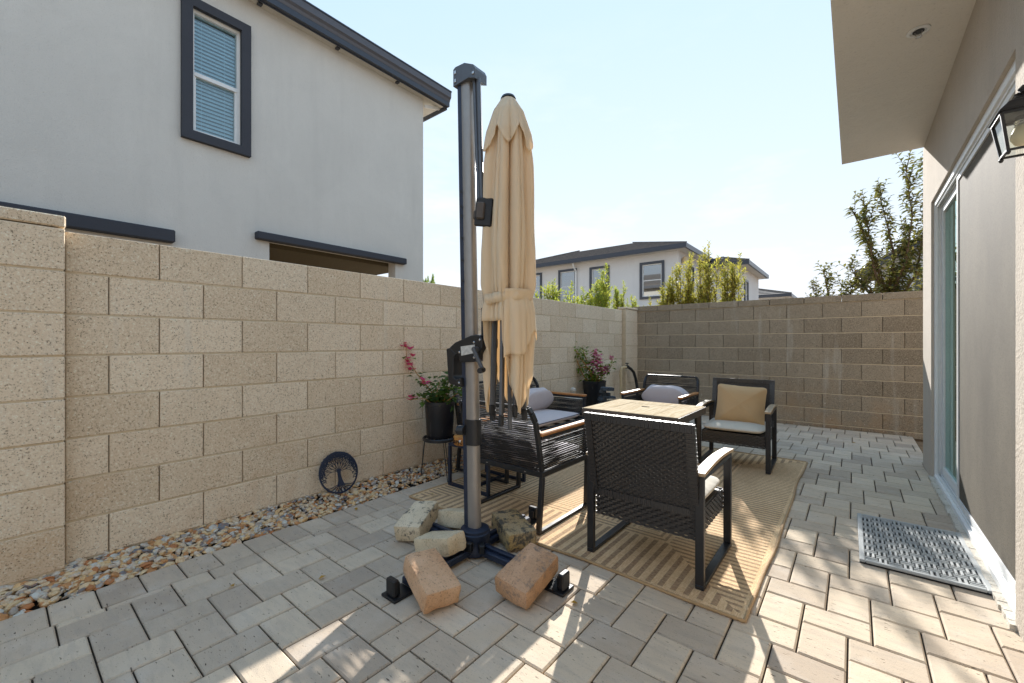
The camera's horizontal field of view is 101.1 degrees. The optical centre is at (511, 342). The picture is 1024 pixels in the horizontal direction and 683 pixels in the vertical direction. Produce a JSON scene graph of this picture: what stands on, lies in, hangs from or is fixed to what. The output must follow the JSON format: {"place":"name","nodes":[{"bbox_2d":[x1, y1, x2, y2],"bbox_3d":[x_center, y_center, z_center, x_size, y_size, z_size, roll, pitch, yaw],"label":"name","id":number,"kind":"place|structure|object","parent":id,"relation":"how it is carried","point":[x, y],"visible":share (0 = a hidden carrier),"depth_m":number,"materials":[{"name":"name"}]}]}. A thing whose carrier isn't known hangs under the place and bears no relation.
{"place":"outdoors","nodes":[
{"label":"outdoors","id":0,"kind":"place"},
{"bbox_2d":[0,428,582,620],"bbox_3d":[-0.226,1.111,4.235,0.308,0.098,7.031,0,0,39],"label":"gravel","id":1,"kind":"structure","parent":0,"point":[76,577],"depth_m":2.30,"materials":[{"name":"beige gravel"}]},
{"bbox_2d":[318,451,357,493],"bbox_3d":[-1.258,0.940,3.064,0.006,0.305,0.303,-21,-13,37],"label":"tree disc","id":2,"kind":"object","parent":1,"relation":"on","point":[329,458],"visible":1,"depth_m":3.06,"materials":[{"name":"black metal"}]},
{"bbox_2d":[421,434,454,481],"bbox_3d":[-0.600,0.963,3.556,0.298,0.347,0.297,0,0,39],"label":"plant stand","id":3,"kind":"object","parent":1,"relation":"on","point":[439,441],"visible":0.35,"depth_m":3.46,"materials":[{"name":"black metal"}]},
{"bbox_2d":[424,399,454,438],"bbox_3d":[-0.610,0.638,3.555,0.260,0.300,0.260,0,0,39],"label":"plant pot","id":4,"kind":"object","parent":3,"relation":"on","point":[439,421],"visible":0.81,"depth_m":3.45,"materials":[{"name":"plastic"}]},
{"bbox_2d":[400,342,461,411],"bbox_3d":[-0.669,0.296,3.572,0.640,0.613,0.329,0,0,6],"label":"bougainvillea","id":5,"kind":"object","parent":4,"relation":"in","point":[444,390],"visible":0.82,"depth_m":3.53,"materials":[{"name":"green plant"}]},
{"bbox_2d":[564,387,581,430],"bbox_3d":[0.771,0.831,5.326,0.229,0.538,0.234,0,0,39],"label":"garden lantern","id":6,"kind":"object","parent":1,"relation":"on","point":[572,389],"visible":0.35,"depth_m":5.29,"materials":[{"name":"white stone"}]},
{"bbox_2d":[582,380,605,406],"bbox_3d":[1.133,0.812,5.804,0.325,0.585,0.325,0,0,39],"label":"plant pot","id":7,"kind":"object","parent":1,"relation":"on","point":[591,389],"visible":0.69,"depth_m":5.67,"materials":[{"name":"plastic"}]},
{"bbox_2d":[574,341,616,381],"bbox_3d":[1.072,0.233,5.798,0.786,0.805,0.293,0,0,2],"label":"bougainvillea","id":8,"kind":"object","parent":7,"relation":"in","point":[591,376],"visible":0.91,"depth_m":5.78,"materials":[{"name":"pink plant"}]},
{"bbox_2d":[619,363,638,398],"bbox_3d":[1.886,0.730,6.818,0.515,0.810,0.080,0,0,-41],"label":"hose pipe","id":9,"kind":"object","parent":1,"relation":"on","point":[627,366],"visible":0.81,"depth_m":6.77,"materials":[{"name":"black plastic"}]},
{"bbox_2d":[0,415,1023,682],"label":"patio","id":10,"kind":"structure","parent":0,"point":[828,607],"depth_m":1.73,"materials":[{"name":"grey stone"}]},
{"bbox_2d":[394,501,438,540],"bbox_3d":[-0.556,1.048,2.490,0.169,0.100,0.268,-5,11,17],"label":"stone block","id":11,"kind":"object","parent":10,"relation":"on","point":[417,519],"depth_m":2.42,"materials":[{"name":"beige stone"}]},
{"bbox_2d":[403,548,460,613],"bbox_3d":[-0.362,1.049,1.877,0.172,0.096,0.271,5,11,-36],"label":"stone block","id":12,"kind":"object","parent":10,"relation":"on","point":[432,580],"depth_m":1.82,"materials":[{"name":"stone"}]},
{"bbox_2d":[414,530,465,556],"bbox_3d":[-0.377,1.050,2.206,0.259,0.096,0.140,-18,-12,32],"label":"stone block","id":13,"kind":"object","parent":10,"relation":"on","point":[447,543],"depth_m":2.15,"materials":[{"name":"beige stone"}]},
{"bbox_2d":[381,63,573,603],"bbox_3d":[-0.189,-0.180,2.273,0.872,2.630,0.887,0,0,-6],"label":"cantilever parasol","id":14,"kind":"object","parent":10,"relation":"on","point":[500,209],"visible":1,"depth_m":2.13,"materials":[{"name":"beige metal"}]},
{"bbox_2d":[437,508,463,528],"bbox_3d":[-0.326,1.055,2.539,0.229,0.100,0.133,-10,-17,31],"label":"stone block","id":15,"kind":"object","parent":14,"relation":"on","point":[451,517],"depth_m":2.49,"materials":[{"name":"beige stone"}]},
{"bbox_2d":[491,508,536,550],"bbox_3d":[0.004,1.062,2.408,0.174,0.101,0.275,0,7,-25],"label":"stone block","id":16,"kind":"object","parent":10,"relation":"on","point":[515,528],"depth_m":2.33,"materials":[{"name":"beige stone"}]},
{"bbox_2d":[495,542,557,609],"bbox_3d":[0.072,1.047,1.911,0.177,0.095,0.272,9,18,37],"label":"stone block","id":17,"kind":"object","parent":10,"relation":"on","point":[524,576],"depth_m":1.86,"materials":[{"name":"brown stone"}]},
{"bbox_2d":[409,437,807,622],"bbox_3d":[1.014,1.127,3.526,2.219,0.021,2.943,0,0,39],"label":"outdoor rug","id":18,"kind":"object","parent":10,"relation":"on","point":[664,562],"visible":0.41,"depth_m":2.50,"materials":[{"name":"beige fabric"}]},
{"bbox_2d":[448,442,525,496],"bbox_3d":[-0.197,0.960,3.381,0.432,0.331,0.452,0,0,39],"label":"side table","id":19,"kind":"object","parent":18,"relation":"on","point":[488,480],"visible":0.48,"depth_m":3.33,"materials":[{"name":"black metal"}]},
{"bbox_2d":[453,434,462,445],"bbox_3d":[-0.359,0.761,3.320,0.205,0.064,0.207,0,0,39],"label":"log slice","id":20,"kind":"object","parent":19,"relation":"on","point":[456,438],"visible":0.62,"depth_m":3.25,"materials":[{"name":"orange wood"}]},
{"bbox_2d":[453,377,586,483],"bbox_3d":[0.114,0.747,4.056,0.677,0.756,1.295,0,0,39],"label":"rope loveseat","id":21,"kind":"object","parent":18,"relation":"on","point":[561,406],"visible":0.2,"depth_m":4.22,"materials":[{"name":"black metal"}]},
{"bbox_2d":[484,408,579,426],"bbox_3d":[0.167,0.733,4.013,0.508,0.084,1.170,0,0,39],"label":"seat cushion","id":22,"kind":"object","parent":21,"relation":"on","point":[546,416],"visible":0.45,"depth_m":4.07,"materials":[{"name":"grey fabric"}]},
{"bbox_2d":[528,387,553,410],"bbox_3d":[0.229,0.589,4.349,0.151,0.251,0.543,27,17,36],"label":"pillow","id":23,"kind":"object","parent":22,"relation":"on","point":[541,398],"visible":0.49,"depth_m":4.31,"materials":[{"name":"grey fabric"}]},
{"bbox_2d":[459,400,586,535],"bbox_3d":[0.089,0.747,2.861,0.639,0.756,0.677,0,0,39],"label":"rope chair","id":24,"kind":"object","parent":18,"relation":"on","point":[545,452],"visible":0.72,"depth_m":2.62,"materials":[{"name":"black fabric"}]},
{"bbox_2d":[482,439,577,463],"bbox_3d":[0.129,0.733,2.910,0.538,0.084,0.508,0,0,39],"label":"seat cushion","id":25,"kind":"object","parent":24,"relation":"on","point":[536,453],"visible":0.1,"depth_m":2.79,"materials":[{"name":"grey fabric"}]},
{"bbox_2d":[482,420,545,452],"bbox_3d":[0.009,0.614,2.763,0.463,0.201,0.131,0,-18,39],"label":"pillow","id":26,"kind":"object","parent":25,"relation":"on","point":[512,436],"visible":0.24,"depth_m":2.69,"materials":[{"name":"grey fabric"}]},
{"bbox_2d":[582,399,705,466],"bbox_3d":[1.101,0.828,3.499,0.775,0.594,0.708,0,0,39],"label":"fire table","id":27,"kind":"object","parent":18,"relation":"on","point":[678,413],"visible":0.21,"depth_m":3.37,"materials":[{"name":"wood"}]},
{"bbox_2d":[584,412,733,590],"bbox_3d":[0.796,0.744,2.289,0.604,0.762,0.659,0,0,39],"label":"wicker chair","id":28,"kind":"object","parent":18,"relation":"on","point":[619,447],"visible":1,"depth_m":2.08,"materials":[{"name":"black wicker"}]},
{"bbox_2d":[625,464,719,498],"bbox_3d":[0.832,0.773,2.333,0.500,0.075,0.540,0,0,39],"label":"seat cushion","id":29,"kind":"object","parent":28,"relation":"on","point":[712,483],"visible":0.16,"depth_m":2.26,"materials":[{"name":"beige fabric"}]},
{"bbox_2d":[621,374,698,441],"bbox_3d":[1.610,0.747,4.552,0.639,0.756,0.677,0,0,39],"label":"rope chair","id":30,"kind":"object","parent":18,"relation":"on","point":[692,396],"visible":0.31,"depth_m":4.66,"materials":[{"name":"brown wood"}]},
{"bbox_3d":[1.574,0.733,4.506,0.538,0.084,0.508,0,0,39],"label":"seat cushion","id":31,"kind":"object","parent":30,"relation":"on","visible":0},
{"bbox_2d":[641,384,688,404],"bbox_3d":[1.693,0.589,4.654,0.503,0.243,0.141,0,18,39],"label":"pillow","id":32,"kind":"object","parent":31,"relation":"on","point":[662,393],"visible":0.61,"depth_m":4.60,"materials":[{"name":"grey fabric"}]},
{"bbox_2d":[696,377,776,473],"bbox_3d":[2.149,0.744,4.015,0.604,0.762,0.647,0,0,37],"label":"wicker chair","id":33,"kind":"object","parent":18,"relation":"on","point":[751,440],"visible":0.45,"depth_m":3.94,"materials":[{"name":"black wicker"}]},
{"bbox_2d":[703,418,764,433],"bbox_3d":[2.118,0.773,3.974,0.500,0.075,0.540,0,0,37],"label":"seat cushion","id":34,"kind":"object","parent":33,"relation":"on","point":[739,426],"visible":0.7,"depth_m":3.81,"materials":[{"name":"beige fabric"}]},
{"bbox_2d":[715,384,766,424],"bbox_3d":[2.168,0.590,4.002,0.416,0.374,0.134,4,-14,33],"label":"pillow","id":35,"kind":"object","parent":34,"relation":"on","point":[740,403],"visible":0.9,"depth_m":3.95,"materials":[{"name":"fabric"}]},
{"bbox_2d":[857,513,991,595],"bbox_3d":[2.211,1.124,2.320,0.470,0.022,0.755,0,0,39],"label":"door mat","id":36,"kind":"object","parent":10,"relation":"on","point":[942,556],"depth_m":2.24,"materials":[{"name":"black rubber"}]},
{"bbox_2d":[598,387,615,403],"bbox_3d":[1.198,0.850,5.384,0.273,0.570,0.229,0,0,39],"label":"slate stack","id":37,"kind":"object","parent":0,"point":[604,396],"visible":0.3,"depth_m":5.34,"materials":[{"name":"grey stone"}]},
{"bbox_2d":[306,0,923,301],"label":"sky","id":38,"kind":"structure","parent":0,"point":[695,122],"materials":[{"name":"blue"}]},
{"bbox_2d":[916,442,922,451],"bbox_3d":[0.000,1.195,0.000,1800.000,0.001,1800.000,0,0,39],"label":"ground","id":39,"kind":"structure","parent":0,"point":[920,444],"depth_m":4.91,"materials":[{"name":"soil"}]},
{"bbox_2d":[0,206,65,585],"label":"block pillar","id":40,"kind":"structure","parent":39,"relation":"on","point":[32,396],"depth_m":1.93,"materials":[{"name":"concrete"}]},
{"bbox_2d":[0,0,451,281],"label":"neighbor house","id":41,"kind":"structure","parent":39,"relation":"on","point":[288,131],"depth_m":5.18,"materials":[{"name":"grey paint"}]},
{"bbox_2d":[181,0,250,157],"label":"window","id":42,"kind":"structure","parent":41,"relation":"in","point":[215,65],"depth_m":5.19,"materials":[{"name":"white plastic"}]},
{"bbox_2d":[63,232,621,563],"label":"block wall","id":43,"kind":"structure","parent":39,"relation":"on","point":[206,388],"depth_m":2.62,"materials":[{"name":"concrete"}]},
{"bbox_2d":[423,274,435,283],"bbox_3d":[-3.273,-0.800,16.042,1.111,3.874,1.292,0,0,39],"label":"distant tree top","id":44,"kind":"object","parent":39,"relation":"on","point":[427,280],"visible":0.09,"depth_m":15.75,"materials":[{"name":"green plant"}]},
{"bbox_2d":[534,282,556,300],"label":"oleander shrub","id":45,"kind":"object","parent":39,"relation":"on","point":[545,296],"visible":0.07,"depth_m":6.83,"materials":[{"name":"green plant"}]},
{"bbox_2d":[544,278,580,302],"bbox_3d":[0.855,-0.007,7.412,0.570,2.286,0.732,0,0,39],"label":"oleander shrub","id":46,"kind":"object","parent":39,"relation":"on","point":[556,292],"visible":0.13,"depth_m":7.43,"materials":[{"name":"green plant"}]},
{"bbox_2d":[575,278,607,307],"bbox_3d":[1.445,-0.060,8.153,0.668,2.394,0.842,0,0,-36],"label":"oleander shrub","id":47,"kind":"object","parent":39,"relation":"on","point":[598,297],"visible":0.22,"depth_m":8.09,"materials":[{"name":"green plant"}]},
{"bbox_2d":[594,263,613,308],"bbox_3d":[1.808,-0.244,8.650,0.588,2.760,0.640,0,0,39],"label":"oleander shrub","id":48,"kind":"object","parent":39,"relation":"on","point":[607,293],"visible":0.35,"depth_m":8.53,"materials":[{"name":"green plant"}]},
{"bbox_2d":[611,281,627,309],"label":"oleander shrub","id":49,"kind":"object","parent":39,"relation":"on","point":[616,297],"visible":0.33,"depth_m":9.16,"materials":[{"name":"green plant"}]},
{"bbox_2d":[533,241,714,307],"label":"back house","id":50,"kind":"structure","parent":39,"relation":"on","point":[642,271],"depth_m":20.17,"materials":[{"name":"paint"}]},
{"bbox_2d":[533,273,541,298],"bbox_3d":[1.205,-2.920,23.371,1.120,1.830,0.120,0,0,39],"label":"window","id":51,"kind":"structure","parent":50,"relation":"in","point":[538,275],"depth_m":23.16,"materials":[{"name":"glass"}]},
{"bbox_2d":[558,268,576,301],"bbox_3d":[2.905,-2.920,21.990,1.100,1.830,0.120,0,0,39],"label":"window","id":52,"kind":"structure","parent":50,"relation":"in","point":[565,277],"depth_m":22.07,"materials":[{"name":"glass"}]},
{"bbox_2d":[589,265,609,301],"bbox_3d":[4.329,-2.890,20.833,1.070,1.770,0.120,0,0,39],"label":"window","id":53,"kind":"structure","parent":50,"relation":"in","point":[593,274],"depth_m":20.97,"materials":[{"name":"glass"}]},
{"bbox_2d":[639,260,663,299],"bbox_3d":[6.371,-2.850,19.175,1.130,1.690,0.120,0,0,39],"label":"window","id":54,"kind":"structure","parent":50,"relation":"in","point":[651,274],"depth_m":19.22,"materials":[{"name":"glass"}]},
{"bbox_2d":[691,267,693,295],"bbox_3d":[8.378,-2.765,19.799,0.120,1.620,0.820,0,0,39],"label":"window","id":55,"kind":"structure","parent":50,"relation":"in","point":[692,280],"depth_m":20.00,"materials":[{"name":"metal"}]},
{"bbox_2d":[618,307,637,396],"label":"block pillar","id":56,"kind":"structure","parent":39,"relation":"on","point":[629,334],"depth_m":7.03,"materials":[{"name":"concrete"}]},
{"bbox_2d":[626,294,639,307],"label":"oleander shrub","id":57,"kind":"object","parent":39,"relation":"on","point":[634,304],"visible":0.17,"depth_m":9.54,"materials":[{"name":"green plant"}]},
{"bbox_2d":[655,267,677,305],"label":"golden shrub","id":58,"kind":"object","parent":39,"relation":"on","point":[668,298],"visible":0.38,"depth_m":7.87,"materials":[{"name":"green plant"}]},
{"bbox_2d":[669,251,697,303],"bbox_3d":[3.194,-0.280,7.774,0.682,2.832,0.528,0,0,-33],"label":"golden shrub","id":59,"kind":"object","parent":39,"relation":"on","point":[688,296],"visible":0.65,"depth_m":7.68,"materials":[{"name":"green plant"}]},
{"bbox_2d":[692,240,725,302],"bbox_3d":[3.488,-0.333,7.507,0.632,2.939,0.603,0,0,-8],"label":"golden shrub","id":60,"kind":"object","parent":39,"relation":"on","point":[704,295],"visible":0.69,"depth_m":7.39,"materials":[{"name":"green plant"}]},
{"bbox_2d":[713,253,748,301],"bbox_3d":[3.792,-0.233,7.336,0.586,2.738,0.545,0,0,39],"label":"golden shrub","id":61,"kind":"object","parent":39,"relation":"on","point":[731,282],"visible":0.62,"depth_m":7.26,"materials":[{"name":"green plant"}]},
{"bbox_2d":[699,256,768,301],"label":"back house","id":62,"kind":"structure","parent":39,"relation":"on","point":[754,274],"depth_m":21.04,"materials":[{"name":"paint"}]},
{"bbox_2d":[744,280,748,300],"bbox_3d":[11.802,-2.415,21.269,0.120,1.520,0.920,0,0,39],"label":"window","id":63,"kind":"structure","parent":62,"relation":"in","point":[746,286],"depth_m":21.51,"materials":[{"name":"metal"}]},
{"bbox_2d":[759,288,796,299],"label":"back house","id":64,"kind":"structure","parent":39,"relation":"on","point":[768,294],"depth_m":28.20,"materials":[{"name":"paint"}]},
{"bbox_2d":[634,291,922,441],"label":"block wall","id":65,"kind":"structure","parent":39,"relation":"on","point":[853,362],"depth_m":5.75,"materials":[{"name":"brown concrete"}]},
{"bbox_2d":[809,260,861,300],"bbox_3d":[5.569,-0.146,7.285,0.842,2.562,0.538,0,0,39],"label":"garden tree","id":66,"kind":"object","parent":39,"relation":"on","point":[849,283],"visible":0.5,"depth_m":7.27,"materials":[{"name":"green plant"}]},
{"bbox_2d":[836,150,922,293],"bbox_3d":[6.096,-1.019,6.647,1.588,4.310,0.748,0,0,39],"label":"garden tree","id":67,"kind":"object","parent":39,"relation":"on","point":[907,253],"visible":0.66,"depth_m":6.70,"materials":[{"name":"green plant"}]},
{"bbox_2d":[854,234,922,292],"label":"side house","id":68,"kind":"structure","parent":39,"relation":"on","point":[884,265],"depth_m":11.35,"materials":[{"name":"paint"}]},
{"bbox_2d":[889,265,920,290],"bbox_3d":[10.588,-1.365,11.369,0.620,1.420,0.120,0,0,39],"label":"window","id":69,"kind":"structure","parent":68,"relation":"in","point":[917,283],"depth_m":11.24,"materials":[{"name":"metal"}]},
{"bbox_2d":[831,0,1023,642],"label":"patio house","id":70,"kind":"structure","parent":39,"relation":"on","point":[941,82],"depth_m":2.43,"materials":[{"name":"beige paint"}]},
{"bbox_2d":[934,59,1015,615],"bbox_3d":[2.800,-0.028,2.550,0.113,2.285,2.370,0,0,39],"label":"sliding door","id":71,"kind":"structure","parent":70,"relation":"in","point":[975,207],"depth_m":2.30,"materials":[{"name":"white glass"}]},
{"bbox_2d":[988,85,1023,162],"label":"wall lantern","id":72,"kind":"object","parent":70,"relation":"attached to","point":[1010,112],"depth_m":1.26,"materials":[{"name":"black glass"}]}
]}

